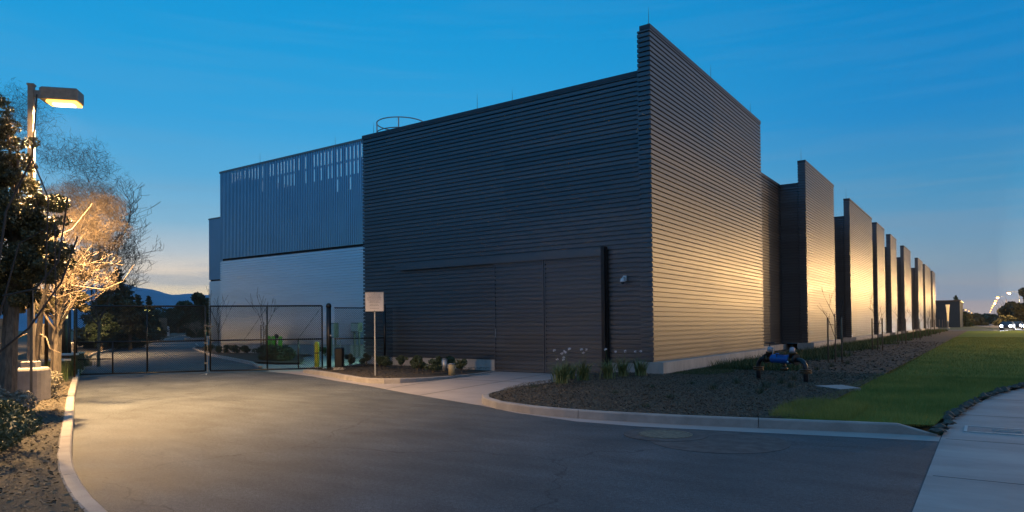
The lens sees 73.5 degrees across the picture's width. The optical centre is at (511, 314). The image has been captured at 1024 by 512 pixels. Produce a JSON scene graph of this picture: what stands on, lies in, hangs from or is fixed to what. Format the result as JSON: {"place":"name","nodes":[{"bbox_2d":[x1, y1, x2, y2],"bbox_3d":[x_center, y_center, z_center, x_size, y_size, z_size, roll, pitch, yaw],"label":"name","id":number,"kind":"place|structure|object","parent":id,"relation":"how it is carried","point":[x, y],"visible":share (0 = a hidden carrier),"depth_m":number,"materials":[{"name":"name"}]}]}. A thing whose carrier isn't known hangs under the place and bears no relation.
{"place":"outdoors","nodes":[
{"label":"outdoors","id":0,"kind":"place"},
{"bbox_2d":[0,333,185,511],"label":"planting bed","id":1,"kind":"object","parent":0,"point":[22,356],"visible":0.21,"depth_m":7.68,"materials":[{"name":"brown soil"},{"name":"soil"}]},
{"bbox_2d":[0,418,24,452],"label":"shrub","id":2,"kind":"object","parent":1,"relation":"on","point":[4,435],"visible":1,"depth_m":7.87,"materials":[{"name":"green plant"}]},
{"bbox_2d":[0,398,26,422],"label":"shrub","id":3,"kind":"object","parent":1,"relation":"on","point":[11,400],"visible":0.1,"depth_m":10.48,"materials":[{"name":"green plant"}]},
{"bbox_2d":[0,385,35,406],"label":"shrub","id":4,"kind":"object","parent":1,"relation":"on","point":[19,392],"visible":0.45,"depth_m":12.84,"materials":[{"name":"green plant"}]},
{"bbox_2d":[0,399,39,435],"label":"shrub","id":5,"kind":"object","parent":1,"relation":"on","point":[7,409],"visible":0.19,"depth_m":10.14,"materials":[{"name":"green plant"}]},
{"bbox_2d":[2,394,39,410],"bbox_3d":[-8.868,1.639,12.009,0.890,0.474,0.775,-1,-1,27],"label":"shrub","id":6,"kind":"object","parent":1,"relation":"on","point":[29,406],"visible":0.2,"depth_m":12.06,"materials":[{"name":"green plant"}]},
{"bbox_2d":[0,408,43,447],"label":"shrub","id":7,"kind":"object","parent":1,"relation":"on","point":[28,431],"visible":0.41,"depth_m":8.78,"materials":[{"name":"green plant"}]},
{"bbox_2d":[30,291,32,393],"bbox_3d":[-9.524,0.765,13.594,0.058,2.450,0.500,0,-1,-35],"label":"edge on sign","id":8,"kind":"object","parent":1,"relation":"on","point":[31,347],"visible":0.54,"depth_m":13.57,"materials":[{"name":"metal"}]},
{"bbox_2d":[0,94,77,399],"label":"evergreen tree","id":9,"kind":"object","parent":1,"relation":"on","point":[26,218],"visible":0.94,"depth_m":13.27,"materials":[{"name":"green plant"}]},
{"bbox_2d":[0,94,77,352],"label":"bare tree","id":10,"kind":"object","parent":1,"relation":"on","point":[8,282],"visible":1,"depth_m":10.51,"materials":[{"name":"brown plant"}]},
{"bbox_2d":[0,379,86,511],"bbox_3d":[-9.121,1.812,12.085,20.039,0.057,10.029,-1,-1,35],"label":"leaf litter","id":11,"kind":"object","parent":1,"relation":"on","point":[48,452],"visible":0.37,"depth_m":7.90,"materials":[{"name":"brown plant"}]},
{"bbox_2d":[35,323,52,354],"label":"board fence","id":12,"kind":"object","parent":1,"relation":"on","point":[50,328],"visible":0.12,"depth_m":44.84,"materials":[{"name":"brown wood"}]},
{"bbox_2d":[18,83,83,400],"bbox_3d":[-10.309,-1.576,15.200,1.345,7.040,0.730,0,-1,-13],"label":"street lamp","id":13,"kind":"object","parent":1,"relation":"on","point":[63,97],"visible":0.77,"depth_m":15.10,"materials":[{"name":"metal"}]},
{"bbox_2d":[51,378,57,396],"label":"shrub","id":14,"kind":"object","parent":1,"relation":"on","point":[53,386],"visible":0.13,"depth_m":15.57,"materials":[{"name":"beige plant"}]},
{"bbox_2d":[19,262,91,378],"bbox_3d":[-13.548,0.265,19.989,2.259,3.765,1.564,0,-1,-18],"label":"loose tree","id":15,"kind":"object","parent":1,"relation":"on","point":[84,307],"visible":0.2,"depth_m":19.97,"materials":[{"name":"brown plant"}]},
{"bbox_2d":[51,370,62,388],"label":"shrub","id":16,"kind":"object","parent":1,"relation":"on","point":[58,380],"visible":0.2,"depth_m":17.49,"materials":[{"name":"beige plant"}]},
{"bbox_2d":[43,359,70,376],"bbox_3d":[-14.913,1.785,22.476,0.560,0.610,0.560,-1,-1,0],"label":"pedestal","id":17,"kind":"object","parent":1,"relation":"on","point":[68,361],"visible":0.21,"depth_m":22.52,"materials":[{"name":"grey metal"}]},
{"bbox_2d":[44,303,75,376],"bbox_3d":[-14.494,0.841,21.994,0.985,2.475,0.110,-1,-1,0],"label":"entry frame","id":18,"kind":"object","parent":1,"relation":"on","point":[46,346],"visible":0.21,"depth_m":21.96,"materials":[{"name":"brown metal"}]},
{"bbox_2d":[48,359,74,379],"bbox_3d":[-13.937,1.683,21.016,1.012,0.708,1.054,-1,-1,35],"label":"grass clump","id":19,"kind":"object","parent":1,"relation":"on","point":[67,374],"visible":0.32,"depth_m":21.09,"materials":[{"name":"green plant"}]},
{"bbox_2d":[62,308,67,352],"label":"entry pillar","id":20,"kind":"structure","parent":1,"relation":"on","point":[65,337],"depth_m":25.41,"materials":[{"name":"metal"}]},
{"bbox_2d":[0,203,133,360],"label":"pruned tree","id":21,"kind":"object","parent":1,"relation":"on","point":[39,326],"visible":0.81,"depth_m":15.58,"materials":[{"name":"brown plant"}]},
{"bbox_2d":[68,305,70,352],"bbox_3d":[-15.573,0.934,24.136,0.116,2.580,0.116,-1,-1,35],"label":"gate hinge post","id":22,"kind":"object","parent":1,"relation":"on","point":[69,332],"visible":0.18,"depth_m":24.10,"materials":[{"name":"black metal"}]},
{"bbox_2d":[5,174,135,376],"bbox_3d":[-12.906,-0.941,19.225,3.538,6.117,3.832,-1,-1,35],"label":"bare tree","id":23,"kind":"object","parent":1,"relation":"on","point":[99,212],"visible":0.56,"depth_m":19.43,"materials":[{"name":"brown plant"}]},
{"bbox_2d":[62,353,78,371],"bbox_3d":[-15.239,1.730,23.477,0.510,0.760,0.510,-1,-1,0],"label":"pedestal","id":24,"kind":"object","parent":1,"relation":"on","point":[68,355],"visible":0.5,"depth_m":23.40,"materials":[{"name":"grey metal"}]},
{"bbox_2d":[64,356,81,375],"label":"grass clump","id":25,"kind":"object","parent":1,"relation":"on","point":[71,366],"visible":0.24,"depth_m":23.01,"materials":[{"name":"green plant"}]},
{"bbox_2d":[71,352,84,369],"bbox_3d":[-16.942,1.822,26.476,0.560,0.710,0.560,-1,-1,0],"label":"pedestal","id":26,"kind":"object","parent":1,"relation":"on","point":[81,357],"visible":0.18,"depth_m":26.59,"materials":[{"name":"metal"}]},
{"bbox_2d":[0,77,163,322],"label":"bare tree","id":27,"kind":"object","parent":1,"relation":"on","point":[121,234],"visible":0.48,"depth_m":27.31,"materials":[{"name":"brown plant"}]},
{"bbox_2d":[71,291,132,348],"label":"conifer","id":28,"kind":"object","parent":1,"relation":"on","point":[102,301],"visible":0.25,"depth_m":55.68,"materials":[{"name":"green plant"}]},
{"bbox_2d":[83,313,120,350],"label":"round tree","id":29,"kind":"object","parent":1,"relation":"on","point":[104,329],"visible":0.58,"depth_m":49.76,"materials":[{"name":"green plant"}]},
{"bbox_2d":[79,267,164,347],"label":"conifer","id":30,"kind":"object","parent":1,"relation":"on","point":[118,310],"visible":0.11,"depth_m":61.83,"materials":[{"name":"green plant"}]},
{"bbox_2d":[134,294,159,335],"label":"conifer","id":31,"kind":"object","parent":1,"relation":"on","point":[138,298],"visible":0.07,"depth_m":84.04,"materials":[{"name":"green plant"}]},
{"bbox_2d":[145,296,159,331],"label":"conifer","id":32,"kind":"object","parent":1,"relation":"on","point":[148,300],"visible":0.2,"depth_m":95.89,"materials":[{"name":"green plant"}]},
{"bbox_2d":[158,318,166,337],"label":"pale wall","id":33,"kind":"structure","parent":1,"relation":"on","point":[164,325],"depth_m":120.19,"materials":[{"name":"wood"}]},
{"bbox_2d":[160,307,175,327],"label":"round tree","id":34,"kind":"object","parent":1,"relation":"on","point":[169,313],"visible":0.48,"depth_m":199.59,"materials":[{"name":"green plant"}]},
{"bbox_2d":[0,283,209,330],"bbox_3d":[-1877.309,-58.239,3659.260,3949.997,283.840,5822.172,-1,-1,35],"label":"hills","id":35,"kind":"structure","parent":0,"point":[159,298],"depth_m":3626.28,"materials":[{"name":"blue"}]},
{"bbox_2d":[184,321,202,337],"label":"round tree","id":36,"kind":"object","parent":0,"point":[197,324],"visible":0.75,"depth_m":91.92,"materials":[{"name":"green plant"}]},
{"bbox_2d":[195,347,308,362],"bbox_3d":[-17.591,2.496,45.125,4.509,0.001,32.990,0,-1,-32],"label":"wall planting bed","id":37,"kind":"object","parent":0,"point":[235,355],"visible":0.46,"depth_m":38.12,"materials":[{"name":"brown soil"}]},
{"bbox_2d":[202,287,234,344],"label":"young tree","id":38,"kind":"object","parent":37,"relation":"on","point":[218,331],"visible":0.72,"depth_m":43.16,"materials":[{"name":"brown plant"}]},
{"bbox_2d":[229,345,238,353],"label":"shrub","id":39,"kind":"object","parent":37,"relation":"on","point":[234,348],"visible":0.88,"depth_m":42.16,"materials":[{"name":"green plant"}]},
{"bbox_2d":[248,291,275,347],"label":"young tree","id":40,"kind":"object","parent":37,"relation":"on","point":[263,324],"visible":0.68,"depth_m":40.69,"materials":[{"name":"brown plant"}]},
{"bbox_2d":[263,344,296,360],"bbox_3d":[-11.196,1.911,32.884,1.516,0.984,1.296,-1,-1,19],"label":"shrub","id":41,"kind":"object","parent":37,"relation":"on","point":[264,353],"visible":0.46,"depth_m":32.52,"materials":[{"name":"green plant"}]},
{"bbox_2d":[208,355,364,371],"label":"service drive","id":42,"kind":"structure","parent":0,"point":[274,365],"depth_m":31.18,"materials":[{"name":"concrete"}]},
{"bbox_2d":[313,342,318,367],"bbox_3d":[-8.107,1.706,28.482,0.320,1.130,0.320,-1,-1,35],"label":"bollard","id":43,"kind":"object","parent":42,"relation":"on","point":[316,345],"visible":0.69,"depth_m":28.40,"materials":[{"name":"yellow metal"}]},
{"bbox_2d":[331,323,340,355],"bbox_3d":[-9.681,1.386,37.535,0.867,1.800,0.335,-1,-1,35],"label":"electrical cabinet","id":44,"kind":"object","parent":42,"relation":"on","point":[334,328],"visible":0.53,"depth_m":37.47,"materials":[{"name":"green metal"}]},
{"bbox_2d":[351,323,364,355],"bbox_3d":[-8.186,1.356,36.621,0.917,1.800,0.335,-1,-1,35],"label":"electrical cabinet","id":45,"kind":"object","parent":42,"relation":"on","point":[356,325],"visible":0.72,"depth_m":36.60,"materials":[{"name":"green metal"}]},
{"bbox_2d":[316,364,488,377],"bbox_3d":[-4.806,2.043,24.372,7.495,0.115,5.793,-1,-1,35],"label":"sign planting bed","id":46,"kind":"object","parent":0,"point":[414,375],"visible":0.61,"depth_m":24.19,"materials":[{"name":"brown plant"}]},
{"bbox_2d":[326,303,331,369],"bbox_3d":[-7.034,0.876,26.382,0.263,2.600,0.207,-1,-1,2],"label":"gate post","id":47,"kind":"object","parent":46,"relation":"on","point":[328,330],"visible":0.96,"depth_m":26.31,"materials":[{"name":"black metal"}]},
{"bbox_2d":[333,347,345,369],"bbox_3d":[-6.671,1.734,26.514,0.400,0.880,0.400,-1,-1,0],"label":"gate operator","id":48,"kind":"object","parent":46,"relation":"on","point":[339,357],"visible":0.84,"depth_m":26.36,"materials":[{"name":"black metal"}]},
{"bbox_2d":[334,305,392,366],"bbox_3d":[-5.869,0.903,27.199,2.456,2.550,0.107,0,-1,-36],"label":"chain link fence","id":49,"kind":"object","parent":46,"relation":"on","point":[385,340],"visible":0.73,"depth_m":27.18,"materials":[{"name":"black metal"}]},
{"bbox_2d":[365,292,383,375],"bbox_3d":[-4.337,0.646,21.674,0.600,2.690,0.071,-1,-1,1],"label":"notice sign","id":50,"kind":"object","parent":46,"relation":"on","point":[374,302],"visible":1,"depth_m":21.66,"materials":[{"name":"metal"}]},
{"bbox_2d":[378,356,392,366],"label":"shrub","id":51,"kind":"object","parent":46,"relation":"on","point":[385,361],"visible":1,"depth_m":26.24,"materials":[{"name":"green plant"}]},
{"bbox_2d":[395,355,408,366],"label":"shrub","id":52,"kind":"object","parent":46,"relation":"on","point":[401,359],"visible":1,"depth_m":25.97,"materials":[{"name":"green plant"}]},
{"bbox_2d":[411,358,425,370],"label":"shrub","id":53,"kind":"object","parent":46,"relation":"on","point":[416,365],"visible":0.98,"depth_m":24.39,"materials":[{"name":"green plant"}]},
{"bbox_2d":[424,358,442,372],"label":"shrub","id":54,"kind":"object","parent":46,"relation":"on","point":[433,366],"visible":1,"depth_m":22.98,"materials":[{"name":"green plant"}]},
{"bbox_2d":[453,359,467,373],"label":"shrub","id":55,"kind":"object","parent":46,"relation":"on","point":[460,364],"visible":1,"depth_m":22.58,"materials":[{"name":"green plant"}]},
{"bbox_2d":[72,336,941,511],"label":"driveway road","id":56,"kind":"structure","parent":0,"point":[244,441],"depth_m":8.60,"materials":[{"name":"grey asphalt"}]},
{"bbox_2d":[59,219,155,366],"bbox_3d":[-18.489,-1.577,31.044,5.720,7.892,4.293,-1,-1,35],"label":"bare tree","id":57,"kind":"object","parent":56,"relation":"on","point":[108,303],"visible":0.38,"depth_m":30.98,"materials":[{"name":"brown plant"}]},
{"bbox_2d":[57,335,184,511],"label":"road kerb","id":58,"kind":"structure","parent":56,"relation":"on","point":[72,483],"depth_m":8.10,"materials":[{"name":"concrete"}]},
{"bbox_2d":[118,299,153,349],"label":"round tree","id":59,"kind":"object","parent":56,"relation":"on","point":[127,317],"visible":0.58,"depth_m":55.30,"materials":[{"name":"green plant"}]},
{"bbox_2d":[76,305,213,374],"bbox_3d":[-13.265,0.924,24.930,4.503,2.480,0.240,0,-1,-17],"label":"gate leaf","id":60,"kind":"object","parent":56,"relation":"on","point":[176,340],"visible":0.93,"depth_m":24.86,"materials":[{"name":"black metal"}]},
{"bbox_2d":[175,300,200,329],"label":"round tree","id":61,"kind":"object","parent":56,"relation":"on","point":[179,302],"visible":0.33,"depth_m":148.68,"materials":[{"name":"green plant"}]},
{"bbox_2d":[183,292,209,326],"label":"round tree","id":62,"kind":"object","parent":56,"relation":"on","point":[197,298],"visible":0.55,"depth_m":137.99,"materials":[{"name":"green plant"}]},
{"bbox_2d":[192,343,261,368],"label":"road kerb","id":63,"kind":"structure","parent":56,"relation":"on","point":[256,365],"depth_m":35.60,"materials":[{"name":"concrete"}]},
{"bbox_2d":[209,305,322,371],"bbox_3d":[-9.296,0.898,26.035,4.089,2.470,0.060,0,-1,-13],"label":"gate leaf","id":64,"kind":"object","parent":56,"relation":"on","point":[291,350],"visible":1,"depth_m":26.02,"materials":[{"name":"black metal"}]},
{"bbox_2d":[624,428,707,441],"bbox_3d":[2.310,1.815,10.318,1.240,0.032,1.240,-1,-1,35],"label":"manhole cover","id":65,"kind":"object","parent":56,"relation":"on","point":[663,434],"visible":0.98,"depth_m":10.25,"materials":[{"name":"metal"}]},
{"bbox_2d":[651,431,790,453],"bbox_3d":[2.923,1.809,9.710,1.900,0.024,1.900,-1,-1,35],"label":"asphalt patch","id":66,"kind":"object","parent":56,"relation":"on","point":[725,442],"visible":0.73,"depth_m":9.46,"materials":[{"name":"grey asphalt"}]},
{"bbox_2d":[0,0,1023,314],"label":"sky","id":67,"kind":"structure","parent":0,"point":[912,111],"materials":[{"name":"blue"}]},
{"bbox_2d":[18,326,1022,457],"bbox_3d":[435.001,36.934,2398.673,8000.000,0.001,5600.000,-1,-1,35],"label":"ground","id":68,"kind":"structure","parent":0,"point":[925,428],"depth_m":31.38,"materials":[{"name":"green soil"}]},
{"bbox_2d":[152,307,208,332],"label":"wood","id":69,"kind":"object","parent":68,"relation":"on","point":[173,329],"visible":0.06,"depth_m":272.80,"materials":[{"name":"green plant"}]},
{"bbox_2d":[186,326,208,337],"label":"round tree","id":70,"kind":"object","parent":68,"relation":"on","point":[197,335],"visible":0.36,"depth_m":119.24,"materials":[{"name":"green plant"}]},
{"bbox_2d":[208,217,222,345],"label":"silver building","id":71,"kind":"structure","parent":68,"relation":"on","point":[214,256],"depth_m":64.00,"materials":[{"name":"metal"}]},
{"bbox_2d":[219,138,364,356],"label":"silver building","id":72,"kind":"structure","parent":68,"relation":"on","point":[284,240],"depth_m":40.80,"materials":[{"name":"metal"}]},
{"bbox_2d":[362,23,937,374],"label":"data hall building","id":73,"kind":"structure","parent":68,"relation":"on","point":[526,234],"depth_m":25.34,"materials":[{"name":"metal"}]},
{"bbox_2d":[376,116,421,131],"bbox_3d":[-4.867,-7.696,30.134,2.168,1.341,2.172,-1,-1,35],"label":"roof guard rail","id":74,"kind":"object","parent":73,"relation":"on","point":[377,126],"visible":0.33,"depth_m":29.25,"materials":[{"name":"metal"}]},
{"bbox_2d":[395,246,609,373],"bbox_3d":[-0.767,-0.029,25.045,9.440,4.200,0.220,-1,-1,35],"label":"sliding door","id":75,"kind":"structure","parent":73,"relation":"in","point":[545,302],"depth_m":23.67,"materials":[{"name":"metal"}]},
{"bbox_2d":[935,300,963,326],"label":"building","id":76,"kind":"structure","parent":68,"relation":"on","point":[956,313],"depth_m":182.52,"materials":[{"name":"paint"}]},
{"bbox_2d":[953,295,973,326],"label":"conifer","id":77,"kind":"object","parent":68,"relation":"on","point":[966,323],"visible":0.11,"depth_m":203.59,"materials":[{"name":"green plant"}]},
{"bbox_2d":[972,313,988,325],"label":"roadside tree","id":78,"kind":"object","parent":68,"relation":"on","point":[978,318],"visible":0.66,"depth_m":237.93,"materials":[{"name":"green plant"}]},
{"bbox_2d":[966,312,1023,323],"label":"hedge","id":79,"kind":"object","parent":68,"relation":"on","point":[990,318],"visible":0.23,"depth_m":332.33,"materials":[{"name":"green plant"}]},
{"bbox_2d":[267,371,940,440],"bbox_3d":[0.508,1.983,19.485,8.258,0.001,22.532,0,-1,-36],"label":"driveway apron","id":80,"kind":"object","parent":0,"point":[468,394],"visible":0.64,"depth_m":17.28,"materials":[{"name":"concrete"}]},
{"bbox_2d":[303,370,496,383],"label":"apron kerb","id":81,"kind":"structure","parent":80,"relation":"on","point":[366,379],"depth_m":20.97,"materials":[{"name":"concrete"}]},
{"bbox_2d":[448,363,454,374],"bbox_3d":[-1.937,1.768,22.018,0.240,0.370,0.240,-1,-1,35],"label":"pipe stub","id":82,"kind":"object","parent":81,"relation":"on","point":[451,368],"visible":1,"depth_m":21.93,"materials":[{"name":"beige paint"}]},
{"bbox_2d":[482,374,937,435],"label":"island kerb","id":83,"kind":"structure","parent":80,"relation":"on","point":[823,425],"depth_m":11.15,"materials":[{"name":"concrete"}]},
{"bbox_2d":[307,331,965,417],"bbox_3d":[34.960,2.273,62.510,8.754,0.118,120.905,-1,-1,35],"label":"mulch bed","id":84,"kind":"object","parent":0,"point":[945,336],"visible":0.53,"depth_m":16.79,"materials":[{"name":"brown wood"}]},
{"bbox_2d":[547,348,580,384],"bbox_3d":[1.293,1.356,17.967,0.958,0.957,1.112,-1,-1,35],"label":"lily clump","id":85,"kind":"object","parent":84,"relation":"on","point":[562,377],"visible":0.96,"depth_m":17.85,"materials":[{"name":"green plant"}]},
{"bbox_2d":[560,352,575,378],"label":"lily clump","id":86,"kind":"object","parent":84,"relation":"on","point":[571,374],"visible":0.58,"depth_m":19.65,"materials":[{"name":"green plant"}]},
{"bbox_2d":[569,348,600,380],"bbox_3d":[2.000,1.389,18.840,1.087,0.904,0.954,-1,-1,35],"label":"lily clump","id":87,"kind":"object","parent":84,"relation":"on","point":[582,372],"visible":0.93,"depth_m":18.81,"materials":[{"name":"green plant"}]},
{"bbox_2d":[598,349,620,379],"bbox_3d":[2.690,1.404,19.297,0.920,0.877,0.964,-1,-1,35],"label":"lily clump","id":88,"kind":"object","parent":84,"relation":"on","point":[608,370],"visible":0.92,"depth_m":19.27,"materials":[{"name":"green plant"}]},
{"bbox_2d":[610,350,636,376],"bbox_3d":[3.250,1.446,20.078,0.991,0.808,0.843,-1,-1,35],"label":"lily clump","id":89,"kind":"object","parent":84,"relation":"on","point":[622,370],"visible":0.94,"depth_m":20.07,"materials":[{"name":"green plant"}]},
{"bbox_2d":[630,350,651,375],"bbox_3d":[3.872,1.460,20.448,0.969,0.778,0.988,-1,-1,35],"label":"lily clump","id":90,"kind":"object","parent":84,"relation":"on","point":[640,368],"visible":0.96,"depth_m":20.34,"materials":[{"name":"green plant"}]},
{"bbox_2d":[753,342,811,381],"bbox_3d":[7.188,1.331,18.318,0.298,1.140,1.874,0,-1,-26],"label":"backflow preventer","id":91,"kind":"object","parent":84,"relation":"on","point":[793,357],"visible":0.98,"depth_m":18.16,"materials":[{"name":"metal"}]},
{"bbox_2d":[671,329,947,374],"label":"ground cover","id":92,"kind":"object","parent":84,"relation":"on","point":[814,353],"visible":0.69,"depth_m":29.89,"materials":[{"name":"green plant"}]},
{"bbox_2d":[821,286,849,361],"bbox_3d":[12.402,0.412,26.447,1.174,3.042,1.026,-1,-1,22],"label":"young tree","id":93,"kind":"object","parent":84,"relation":"on","point":[828,321],"visible":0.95,"depth_m":26.30,"materials":[{"name":"brown plant"}]},
{"bbox_2d":[816,385,860,389],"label":"utility slab","id":94,"kind":"structure","parent":84,"relation":"on","point":[840,387],"depth_m":16.04,"materials":[{"name":"concrete"}]},
{"bbox_2d":[868,293,888,350],"bbox_3d":[19.510,0.445,36.532,1.018,3.167,1.133,-1,-1,35],"label":"young tree","id":95,"kind":"object","parent":84,"relation":"on","point":[870,304],"visible":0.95,"depth_m":36.48,"materials":[{"name":"brown plant"}]},
{"bbox_2d":[894,300,909,343],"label":"young tree","id":96,"kind":"object","parent":84,"relation":"on","point":[901,324],"visible":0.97,"depth_m":46.91,"materials":[{"name":"brown plant"}]},
{"bbox_2d":[908,303,924,339],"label":"young tree","id":97,"kind":"object","parent":84,"relation":"on","point":[916,322],"visible":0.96,"depth_m":56.78,"materials":[{"name":"brown plant"}]},
{"bbox_2d":[768,331,1023,426],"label":"lawn","id":98,"kind":"structure","parent":0,"point":[993,334],"depth_m":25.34,"materials":[{"name":"green plant"}]},
{"bbox_2d":[912,387,1023,511],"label":"sidewalk","id":99,"kind":"structure","parent":0,"point":[978,460],"depth_m":7.88,"materials":[{"name":"concrete"}]},
{"bbox_2d":[928,382,1023,431],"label":"soil clods","id":100,"kind":"object","parent":99,"relation":"on","point":[948,416],"visible":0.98,"depth_m":12.21,"materials":[{"name":"brown soil"}]},
{"bbox_2d":[933,389,1023,484],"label":"sidewalk joint","id":101,"kind":"object","parent":99,"relation":"on","point":[985,441],"visible":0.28,"depth_m":9.34,"materials":[{"name":"grey concrete"}]},
{"bbox_2d":[964,425,1023,435],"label":"utility cover","id":102,"kind":"object","parent":99,"relation":"on","point":[995,430],"visible":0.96,"depth_m":10.32,"materials":[{"name":"metal"}]},
{"bbox_2d":[948,324,1023,330],"bbox_3d":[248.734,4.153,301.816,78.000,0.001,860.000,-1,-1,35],"label":"street","id":103,"kind":"structure","parent":0,"point":[997,326],"depth_m":123.51,"materials":[{"name":"grey asphalt"}]},
{"bbox_2d":[1000,322,1014,329],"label":"car","id":104,"kind":"object","parent":103,"relation":"on","point":[1003,325],"visible":1,"depth_m":116.91,"materials":[{"name":"paint"}]},
{"bbox_2d":[997,308,1023,323],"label":"roadside tree","id":105,"kind":"object","parent":103,"relation":"on","point":[1008,318],"visible":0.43,"depth_m":184.94,"materials":[{"name":"green plant"}]},
{"bbox_2d":[998,301,1023,320],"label":"roadside tree","id":106,"kind":"object","parent":103,"relation":"on","point":[1004,310],"visible":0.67,"depth_m":166.51,"materials":[{"name":"green plant"}]},
{"bbox_2d":[1009,287,1023,311],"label":"roadside tree","id":107,"kind":"object","parent":103,"relation":"on","point":[1012,307],"visible":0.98,"depth_m":162.22,"materials":[{"name":"green plant"}]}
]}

